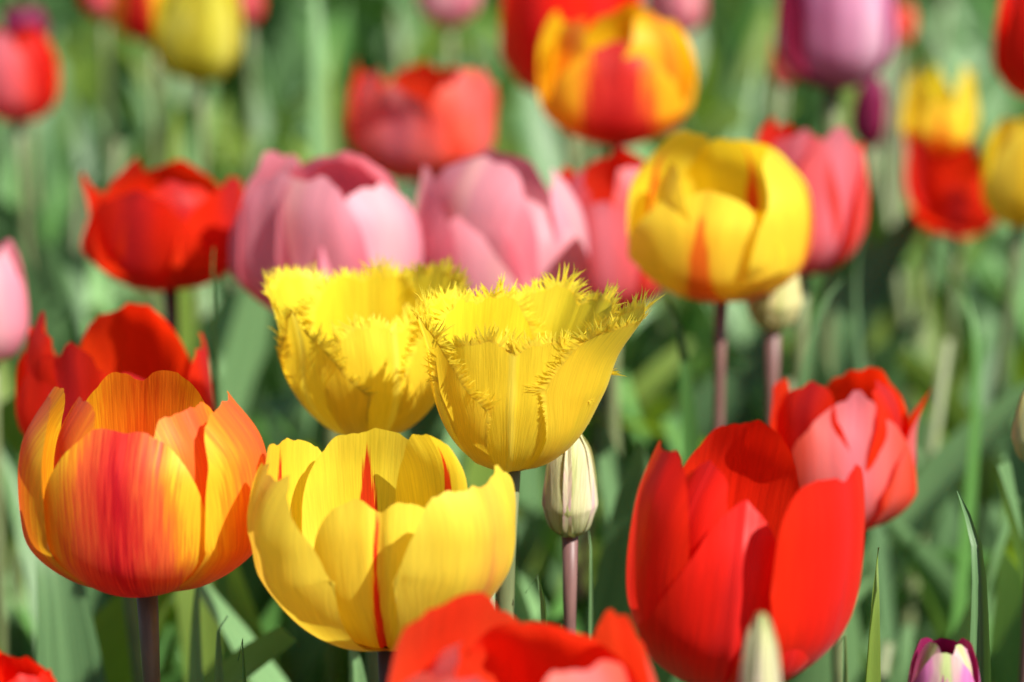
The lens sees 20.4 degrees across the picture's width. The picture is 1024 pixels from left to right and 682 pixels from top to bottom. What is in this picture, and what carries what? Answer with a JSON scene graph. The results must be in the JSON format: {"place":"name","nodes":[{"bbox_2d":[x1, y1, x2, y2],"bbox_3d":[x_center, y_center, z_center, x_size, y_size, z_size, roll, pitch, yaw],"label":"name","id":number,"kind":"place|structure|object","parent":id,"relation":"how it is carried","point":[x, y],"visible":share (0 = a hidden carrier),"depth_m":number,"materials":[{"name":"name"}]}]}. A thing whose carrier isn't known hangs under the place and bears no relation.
{"place":"outdoors","nodes":[
{"label":"outdoors","id":0,"kind":"place"},
{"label":"soil","id":1,"kind":"structure","parent":0,"visible":0},
{"bbox_2d":[0,239,28,654],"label":"pink tulip","id":2,"kind":"object","parent":1,"relation":"on","point":[14,317],"visible":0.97,"depth_m":1.07,"materials":[{"name":"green plant"}]},
{"bbox_2d":[0,652,55,681],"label":"red tulip","id":3,"kind":"object","parent":1,"relation":"on","point":[23,669],"visible":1,"depth_m":0.73,"materials":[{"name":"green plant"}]},
{"bbox_2d":[0,25,58,268],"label":"red tulip","id":4,"kind":"object","parent":1,"relation":"on","point":[29,79],"visible":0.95,"depth_m":1.41,"materials":[{"name":"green plant"}]},
{"bbox_2d":[0,211,61,369],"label":"tulip plant","id":5,"kind":"object","parent":1,"relation":"on","point":[37,304],"visible":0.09,"depth_m":1.35,"materials":[{"name":"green plant"}]},
{"bbox_2d":[0,25,75,206],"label":"tulip plant","id":6,"kind":"object","parent":1,"relation":"on","point":[49,129],"visible":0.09,"depth_m":2.07,"materials":[{"name":"green plant"}]},
{"bbox_2d":[1,5,89,346],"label":"magenta tulip","id":7,"kind":"object","parent":1,"relation":"on","point":[15,17],"visible":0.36,"depth_m":1.56,"materials":[{"name":"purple plant"}]},
{"bbox_2d":[1,133,96,224],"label":"tulip plant","id":8,"kind":"object","parent":1,"relation":"on","point":[10,194],"visible":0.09,"depth_m":2.01,"materials":[{"name":"green plant"}]},
{"bbox_2d":[0,438,108,647],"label":"tulip plant","id":9,"kind":"object","parent":1,"relation":"on","point":[98,600],"visible":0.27,"depth_m":1.13,"materials":[{"name":"green plant"}]},
{"bbox_2d":[0,0,137,325],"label":"red tulip","id":10,"kind":"object","parent":1,"relation":"on","point":[100,9],"visible":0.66,"depth_m":1.71,"materials":[{"name":"green plant"}]},
{"bbox_2d":[35,556,105,681],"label":"tulip leaf shoot","id":11,"kind":"object","parent":1,"relation":"on","point":[68,649],"visible":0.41,"depth_m":0.96,"materials":[{"name":"plant"}]},
{"bbox_2d":[41,146,127,337],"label":"tulip plant","id":12,"kind":"object","parent":1,"relation":"on","point":[61,202],"visible":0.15,"depth_m":1.74,"materials":[{"name":"green plant"}]},
{"bbox_2d":[0,497,175,681],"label":"tulip plant","id":13,"kind":"object","parent":1,"relation":"on","point":[110,624],"visible":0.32,"depth_m":1.03,"materials":[{"name":"green plant"}]},
{"bbox_2d":[0,359,184,680],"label":"tulip plant","id":14,"kind":"object","parent":1,"relation":"on","point":[173,652],"visible":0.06,"depth_m":1.34,"materials":[{"name":"green plant"}]},
{"bbox_2d":[63,27,126,152],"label":"tulip plant","id":15,"kind":"object","parent":1,"relation":"on","point":[84,84],"visible":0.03,"depth_m":2.21,"materials":[{"name":"green plant"}]},
{"bbox_2d":[15,303,214,681],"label":"red tulip","id":16,"kind":"object","parent":1,"relation":"on","point":[139,342],"visible":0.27,"depth_m":0.98,"materials":[{"name":"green plant"}]},
{"bbox_2d":[9,284,241,588],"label":"tulip plant","id":17,"kind":"object","parent":1,"relation":"on","point":[226,307],"visible":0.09,"depth_m":1.40,"materials":[{"name":"green plant"}]},
{"bbox_2d":[37,0,242,176],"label":"tulip plant","id":18,"kind":"object","parent":1,"relation":"on","point":[130,125],"visible":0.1,"depth_m":2.32,"materials":[{"name":"green plant"}]},
{"bbox_2d":[69,81,213,180],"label":"tulip plant","id":19,"kind":"object","parent":1,"relation":"on","point":[89,139],"visible":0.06,"depth_m":1.97,"materials":[{"name":"green plant"}]},
{"bbox_2d":[18,370,266,681],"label":"orange tulip","id":20,"kind":"object","parent":1,"relation":"on","point":[129,486],"visible":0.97,"depth_m":0.77,"materials":[{"name":"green plant"}]},
{"bbox_2d":[6,156,280,668],"bbox_3d":[-0.151,0.129,1.158,0.118,0.412,0.062,0,15,0],"label":"scarlet tulip","id":21,"kind":"object","parent":1,"relation":"on","point":[166,228],"visible":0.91,"depth_m":1.09,"materials":[{"name":"red plant"}]},
{"bbox_2d":[102,97,196,274],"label":"tulip plant","id":22,"kind":"object","parent":1,"relation":"on","point":[187,112],"visible":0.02,"depth_m":1.77,"materials":[{"name":"green plant"}]},
{"bbox_2d":[56,0,242,335],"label":"tulip","id":23,"kind":"object","parent":1,"relation":"on","point":[198,43],"visible":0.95,"depth_m":1.43,"materials":[{"name":"yellow plant"}]},
{"bbox_2d":[110,0,231,362],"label":"orange tulip","id":24,"kind":"object","parent":1,"relation":"on","point":[132,19],"visible":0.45,"depth_m":1.60,"materials":[{"name":"green plant"}]},
{"bbox_2d":[87,261,272,640],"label":"tulip plant","id":25,"kind":"object","parent":1,"relation":"on","point":[243,368],"visible":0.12,"depth_m":1.34,"materials":[{"name":"green plant"}]},
{"bbox_2d":[124,71,235,177],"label":"tulip plant","id":26,"kind":"object","parent":1,"relation":"on","point":[221,125],"visible":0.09,"depth_m":2.21,"materials":[{"name":"green plant"}]},
{"bbox_2d":[164,102,198,362],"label":"tulip leaf shoot","id":27,"kind":"object","parent":1,"relation":"on","point":[188,335],"visible":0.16,"depth_m":1.35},
{"bbox_2d":[138,0,262,304],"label":"rose tulip","id":28,"kind":"object","parent":1,"relation":"on","point":[251,10],"visible":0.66,"depth_m":1.72,"materials":[{"name":"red plant"}]},
{"bbox_2d":[159,625,295,681],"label":"tulip plant","id":29,"kind":"object","parent":1,"relation":"on","point":[260,652],"visible":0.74,"depth_m":0.94,"materials":[{"name":"green plant"}]},
{"bbox_2d":[176,567,280,681],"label":"tulip plant","id":30,"kind":"object","parent":1,"relation":"on","point":[240,604],"visible":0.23,"depth_m":1.07,"materials":[{"name":"green plant"}]},
{"bbox_2d":[200,584,286,681],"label":"tulip plant","id":31,"kind":"object","parent":1,"relation":"on","point":[235,630],"visible":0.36,"depth_m":1.00,"materials":[{"name":"green plant"}]},
{"bbox_2d":[5,505,525,662],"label":"tulip plant","id":32,"kind":"object","parent":1,"relation":"on","point":[29,649],"visible":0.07,"depth_m":1.27,"materials":[{"name":"green plant"}]},
{"bbox_2d":[246,158,307,440],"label":"tulip plant","id":33,"kind":"object","parent":1,"relation":"on","point":[275,385],"visible":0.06,"depth_m":1.71,"materials":[{"name":"green plant"}]},
{"bbox_2d":[246,627,323,681],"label":"tulip plant","id":34,"kind":"object","parent":1,"relation":"on","point":[307,653],"visible":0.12,"depth_m":1.18,"materials":[{"name":"green plant"}]},
{"bbox_2d":[266,0,310,125],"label":"tulip plant","id":35,"kind":"object","parent":1,"relation":"on","point":[289,66],"visible":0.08,"depth_m":2.28,"materials":[{"name":"green plant"}]},
{"bbox_2d":[262,0,353,153],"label":"tulip plant","id":36,"kind":"object","parent":1,"relation":"on","point":[341,94],"visible":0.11,"depth_m":2.24,"materials":[{"name":"green plant"}]},
{"bbox_2d":[215,35,404,193],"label":"tulip plant","id":37,"kind":"object","parent":1,"relation":"on","point":[281,146],"visible":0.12,"depth_m":1.88,"materials":[{"name":"green plant"}]},
{"bbox_2d":[310,0,339,451],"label":"tulip leaf shoot","id":38,"kind":"object","parent":1,"relation":"on","point":[323,137],"visible":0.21,"depth_m":1.48,"materials":[{"name":"plant"}]},
{"bbox_2d":[159,510,543,645],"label":"tulip plant","id":39,"kind":"object","parent":1,"relation":"on","point":[529,536],"visible":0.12,"depth_m":1.34,"materials":[{"name":"green plant"}]},
{"bbox_2d":[260,253,472,681],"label":"fringed tulip","id":40,"kind":"object","parent":1,"relation":"on","point":[352,350],"visible":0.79,"depth_m":0.88,"materials":[{"name":"yellow plant"}]},
{"bbox_2d":[247,428,515,681],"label":"yellow tulip","id":41,"kind":"object","parent":1,"relation":"on","point":[378,540],"visible":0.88,"depth_m":0.76,"materials":[{"name":"leaf"},{"name":"striped red yellow petal"},{"name":"yellow petal"}]},
{"bbox_2d":[310,19,457,76],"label":"tulip plant","id":42,"kind":"object","parent":1,"relation":"on","point":[429,40],"visible":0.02,"depth_m":2.35,"materials":[{"name":"green plant"}]},
{"bbox_2d":[285,403,494,681],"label":"tulip plant","id":43,"kind":"object","parent":1,"relation":"on","point":[430,422],"visible":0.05,"depth_m":1.22,"materials":[{"name":"green plant"}]},
{"bbox_2d":[228,151,581,681],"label":"pink tulip","id":44,"kind":"object","parent":1,"relation":"on","point":[348,210],"visible":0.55,"depth_m":1.04,"materials":[{"name":"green plant"}]},
{"bbox_2d":[347,57,497,437],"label":"coral tulip","id":45,"kind":"object","parent":1,"relation":"on","point":[408,122],"visible":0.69,"depth_m":1.29,"materials":[{"name":"red plant"}]},
{"bbox_2d":[416,0,479,67],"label":"pink tulip","id":46,"kind":"object","parent":1,"relation":"on","point":[449,14],"visible":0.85,"depth_m":1.61,"materials":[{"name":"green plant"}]},
{"bbox_2d":[307,149,592,622],"bbox_3d":[0.006,0.125,1.154,0.085,0.421,0.186,10,18,34],"label":"pink tulip","id":47,"kind":"object","parent":1,"relation":"on","point":[488,216],"visible":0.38,"depth_m":1.06,"materials":[{"name":"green plant"}]},
{"bbox_2d":[387,9,519,150],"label":"tulip plant","id":48,"kind":"object","parent":1,"relation":"on","point":[508,90],"visible":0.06,"depth_m":2.16,"materials":[{"name":"green plant"}]},
{"bbox_2d":[414,4,525,157],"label":"tulip plant","id":49,"kind":"object","parent":1,"relation":"on","point":[467,44],"visible":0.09,"depth_m":2.62,"materials":[{"name":"green plant"}]},
{"bbox_2d":[0,0,1023,135],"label":"tulip foliage","id":50,"kind":"object","parent":1,"relation":"on","point":[371,42],"visible":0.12,"depth_m":2.71,"materials":[{"name":"green plant"}]},
{"bbox_2d":[388,592,655,681],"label":"coral tulip","id":51,"kind":"object","parent":1,"relation":"on","point":[474,637],"visible":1,"depth_m":0.69,"materials":[{"name":"red plant"}]},
{"bbox_2d":[409,262,664,615],"bbox_3d":[-0.006,0.192,0.881,0.077,0.434,0.175,-11,18,-34],"label":"fringed tulip","id":52,"kind":"object","parent":1,"relation":"on","point":[518,381],"visible":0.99,"depth_m":0.81,"materials":[{"name":"yellow plant"}]},
{"bbox_2d":[520,84,564,190],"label":"tulip plant","id":53,"kind":"object","parent":1,"relation":"on","point":[544,153],"visible":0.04,"depth_m":1.90,"materials":[{"name":"green plant"}]},
{"bbox_2d":[542,435,597,632],"bbox_3d":[-0.012,0.203,0.928,0.106,0.387,0.030,12,19,38],"label":"tulip bud","id":54,"kind":"object","parent":1,"relation":"on","point":[569,500],"visible":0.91,"depth_m":0.85,"materials":[{"name":"beige plant"}]},
{"bbox_2d":[524,457,622,615],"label":"tulip plant","id":55,"kind":"object","parent":1,"relation":"on","point":[551,575],"visible":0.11,"depth_m":1.29,"materials":[{"name":"green plant"}]},
{"bbox_2d":[500,0,692,422],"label":"red tulip","id":56,"kind":"object","parent":1,"relation":"on","point":[523,23],"visible":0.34,"depth_m":1.33,"materials":[{"name":"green plant"}]},
{"bbox_2d":[559,147,663,454],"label":"rose tulip","id":57,"kind":"object","parent":1,"relation":"on","point":[600,188],"visible":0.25,"depth_m":1.12,"materials":[{"name":"pink plant"}]},
{"bbox_2d":[538,4,696,605],"bbox_3d":[0.036,0.083,1.248,0.078,0.454,0.181,5,16,17],"label":"flamed tulip","id":58,"kind":"object","parent":1,"relation":"on","point":[625,75],"visible":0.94,"depth_m":1.19,"materials":[{"name":"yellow plant"}]},
{"bbox_2d":[581,440,681,681],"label":"tulip plant","id":59,"kind":"object","parent":1,"relation":"on","point":[609,588],"visible":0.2,"depth_m":1.03,"materials":[{"name":"green plant"}]},
{"bbox_2d":[495,100,794,157],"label":"tulip plant","id":60,"kind":"object","parent":1,"relation":"on","point":[729,120],"visible":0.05,"depth_m":2.22,"materials":[{"name":"green plant"}]},
{"bbox_2d":[585,155,706,400],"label":"tulip plant","id":61,"kind":"object","parent":1,"relation":"on","point":[639,355],"visible":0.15,"depth_m":1.62,"materials":[{"name":"green plant"}]},
{"bbox_2d":[518,330,781,584],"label":"tulip plant","id":62,"kind":"object","parent":1,"relation":"on","point":[750,360],"visible":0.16,"depth_m":1.36,"materials":[{"name":"green plant"}]},
{"bbox_2d":[634,0,705,450],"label":"rose tulip","id":63,"kind":"object","parent":1,"relation":"on","point":[687,16],"visible":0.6,"depth_m":1.54,"materials":[{"name":"pink plant"}]},
{"bbox_2d":[642,0,723,124],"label":"tulip plant","id":64,"kind":"object","parent":1,"relation":"on","point":[709,100],"visible":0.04,"depth_m":2.29,"materials":[{"name":"green plant"}]},
{"bbox_2d":[596,130,812,681],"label":"yellow tulip","id":65,"kind":"object","parent":1,"relation":"on","point":[720,224],"visible":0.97,"depth_m":1.01,"materials":[{"name":"yellow petal"},{"name":"leaf"}]},
{"bbox_2d":[690,0,744,139],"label":"tulip plant","id":66,"kind":"object","parent":1,"relation":"on","point":[731,96],"depth_m":2.34,"materials":[{"name":"green plant"}]},
{"bbox_2d":[533,373,921,613],"bbox_3d":[0.108,0.156,1.341,0.173,0.244,0.154,3,15,10],"label":"tulip plant","id":67,"kind":"object","parent":1,"relation":"on","point":[899,599],"visible":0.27,"depth_m":1.28,"materials":[{"name":"green plant"}]},
{"bbox_2d":[689,37,795,386],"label":"salmon tulip","id":68,"kind":"object","parent":1,"relation":"on","point":[701,364],"visible":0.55,"depth_m":1.62,"materials":[{"name":"green plant"}]},
{"bbox_2d":[626,420,864,681],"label":"red tulip","id":69,"kind":"object","parent":1,"relation":"on","point":[734,530],"visible":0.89,"depth_m":0.73,"materials":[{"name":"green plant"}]},
{"bbox_2d":[677,85,823,139],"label":"tulip plant","id":70,"kind":"object","parent":1,"relation":"on","point":[806,109],"visible":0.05,"depth_m":2.15,"materials":[{"name":"green plant"}]},
{"bbox_2d":[582,208,921,469],"bbox_3d":[0.113,0.082,1.478,0.197,0.318,0.119,-14,20,-41],"label":"tulip plant","id":71,"kind":"object","parent":1,"relation":"on","point":[882,261],"visible":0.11,"depth_m":1.46,"materials":[{"name":"green plant"}]},
{"bbox_2d":[660,278,843,466],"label":"tulip leaf shoot","id":72,"kind":"object","parent":1,"relation":"on","point":[690,441],"visible":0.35,"depth_m":1.05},
{"bbox_2d":[738,0,776,103],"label":"tulip plant","id":73,"kind":"object","parent":1,"relation":"on","point":[759,51],"visible":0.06,"depth_m":2.50,"materials":[{"name":"green plant"}]},
{"bbox_2d":[739,612,780,681],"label":"tulip bud","id":74,"kind":"object","parent":1,"relation":"on","point":[760,662],"visible":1,"depth_m":0.65,"materials":[{"name":"beige plant"}]},
{"bbox_2d":[622,66,923,358],"bbox_3d":[0.179,0.001,1.793,0.184,0.311,0.190,11,19,37],"label":"tulip plant","id":75,"kind":"object","parent":1,"relation":"on","point":[739,327],"visible":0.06,"depth_m":1.84,"materials":[{"name":"green plant"}]},
{"bbox_2d":[745,273,801,426],"bbox_3d":[0.115,0.142,1.139,0.039,0.397,0.106,9,17,29],"label":"tulip bud","id":76,"kind":"object","parent":1,"relation":"on","point":[773,314],"visible":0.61,"depth_m":1.05,"materials":[{"name":"beige plant"}]},
{"bbox_2d":[591,117,1023,593],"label":"yellow tulip","id":77,"kind":"object","parent":1,"relation":"on","point":[1003,180],"visible":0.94,"depth_m":1.25,"materials":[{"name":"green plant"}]},
{"bbox_2d":[755,116,868,681],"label":"rose tulip","id":78,"kind":"object","parent":1,"relation":"on","point":[830,168],"visible":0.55,"depth_m":1.14,"materials":[{"name":"pink plant"}]},
{"bbox_2d":[727,314,928,425],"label":"tulip plant","id":79,"kind":"object","parent":1,"relation":"on","point":[876,357],"visible":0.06,"depth_m":1.49,"materials":[{"name":"green plant"}]},
{"bbox_2d":[775,0,895,378],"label":"magenta tulip","id":80,"kind":"object","parent":1,"relation":"on","point":[832,48],"visible":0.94,"depth_m":1.30,"materials":[{"name":"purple plant"}]},
{"bbox_2d":[663,379,1023,652],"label":"tulip plant","id":81,"kind":"object","parent":1,"relation":"on","point":[941,474],"visible":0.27,"depth_m":1.22,"materials":[{"name":"green plant"}]},
{"bbox_2d":[741,64,977,416],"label":"yellow tulip","id":82,"kind":"object","parent":1,"relation":"on","point":[939,113],"visible":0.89,"depth_m":1.45,"materials":[{"name":"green plant"}]},
{"bbox_2d":[706,293,1016,640],"bbox_3d":[0.172,0.123,1.370,0.165,0.292,0.196,0,15,0],"label":"tulip plant","id":83,"kind":"object","parent":1,"relation":"on","point":[950,523],"visible":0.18,"depth_m":1.40,"materials":[{"name":"green plant"}]},
{"bbox_2d":[865,547,880,681],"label":"tulip leaf shoot","id":84,"kind":"object","parent":1,"relation":"on","point":[873,669],"visible":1,"depth_m":0.82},
{"bbox_2d":[811,97,978,394],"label":"tulip plant","id":85,"kind":"object","parent":1,"relation":"on","point":[904,206],"visible":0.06,"depth_m":1.75,"materials":[{"name":"green plant"}]},
{"bbox_2d":[770,367,1019,681],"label":"salmon tulip","id":86,"kind":"object","parent":1,"relation":"on","point":[839,428],"visible":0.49,"depth_m":0.94,"materials":[{"name":"red plant"}]},
{"bbox_2d":[850,76,940,468],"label":"purple tulip","id":87,"kind":"object","parent":1,"relation":"on","point":[868,120],"visible":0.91,"depth_m":1.44,"materials":[{"name":"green plant"}]},
{"bbox_2d":[808,146,983,458],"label":"tulip plant","id":88,"kind":"object","parent":1,"relation":"on","point":[968,255],"visible":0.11,"depth_m":1.65,"materials":[{"name":"green plant"}]},
{"bbox_2d":[880,624,913,681],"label":"tulip plant","id":89,"kind":"object","parent":1,"relation":"on","point":[895,667],"visible":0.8,"depth_m":1.15,"materials":[{"name":"green plant"}]},
{"bbox_2d":[862,338,952,678],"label":"tulip plant","id":90,"kind":"object","parent":1,"relation":"on","point":[904,613],"visible":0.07,"depth_m":1.27,"materials":[{"name":"green plant"}]},
{"bbox_2d":[813,113,1011,342],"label":"tulip plant","id":91,"kind":"object","parent":1,"relation":"on","point":[996,237],"visible":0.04,"depth_m":1.90,"materials":[{"name":"green plant"}]},
{"bbox_2d":[838,55,989,282],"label":"tulip plant","id":92,"kind":"object","parent":1,"relation":"on","point":[885,74],"visible":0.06,"depth_m":2.07,"materials":[{"name":"green plant"}]},
{"bbox_2d":[853,204,979,655],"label":"tulip leaf shoot","id":93,"kind":"object","parent":1,"relation":"on","point":[887,616],"visible":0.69,"depth_m":1.16,"materials":[{"name":"plant"}]},
{"bbox_2d":[909,0,977,92],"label":"tulip plant","id":94,"kind":"object","parent":1,"relation":"on","point":[951,61],"visible":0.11,"depth_m":2.44,"materials":[{"name":"green plant"}]},
{"bbox_2d":[908,637,979,681],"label":"tulip bud","id":95,"kind":"object","parent":1,"relation":"on","point":[943,660],"visible":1,"depth_m":0.77,"materials":[{"name":"purple plant"}]},
{"bbox_2d":[888,3,1006,340],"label":"orange tulip","id":96,"kind":"object","parent":1,"relation":"on","point":[905,23],"visible":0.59,"depth_m":1.76,"materials":[{"name":"pink plant"}]},
{"bbox_2d":[884,438,1023,637],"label":"tulip plant","id":97,"kind":"object","parent":1,"relation":"on","point":[933,572],"visible":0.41,"depth_m":1.22,"materials":[{"name":"green plant"}]},
{"bbox_2d":[897,255,1011,504],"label":"tulip plant","id":98,"kind":"object","parent":1,"relation":"on","point":[919,376],"visible":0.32,"depth_m":1.48,"materials":[{"name":"green plant"}]},
{"bbox_2d":[905,128,1006,614],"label":"red tulip","id":99,"kind":"object","parent":1,"relation":"on","point":[944,193],"visible":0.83,"depth_m":1.42,"materials":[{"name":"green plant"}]},
{"bbox_2d":[907,251,1016,390],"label":"tulip plant","id":100,"kind":"object","parent":1,"relation":"on","point":[988,315],"visible":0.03,"depth_m":1.84,"materials":[{"name":"green plant"}]},
{"bbox_2d":[902,0,1022,165],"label":"tulip plant","id":101,"kind":"object","parent":1,"relation":"on","point":[999,100],"visible":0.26,"depth_m":2.33,"materials":[{"name":"green plant"}]},
{"bbox_2d":[957,491,990,681],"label":"tulip leaf shoot","id":102,"kind":"object","parent":1,"relation":"on","point":[979,636],"visible":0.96,"depth_m":0.79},
{"bbox_2d":[935,0,1023,573],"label":"flamed tulip","id":103,"kind":"object","parent":1,"relation":"on","point":[1008,52],"visible":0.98,"depth_m":1.24,"materials":[{"name":"red plant"}]},
{"bbox_2d":[989,453,1023,681],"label":"tulip plant","id":104,"kind":"object","parent":1,"relation":"on","point":[1005,627],"visible":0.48,"depth_m":1.08,"materials":[{"name":"green plant"}]},
{"bbox_2d":[995,461,1023,585],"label":"tulip plant","id":105,"kind":"object","parent":1,"relation":"on","point":[1006,481],"visible":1,"depth_m":0.96,"materials":[{"name":"green plant"}]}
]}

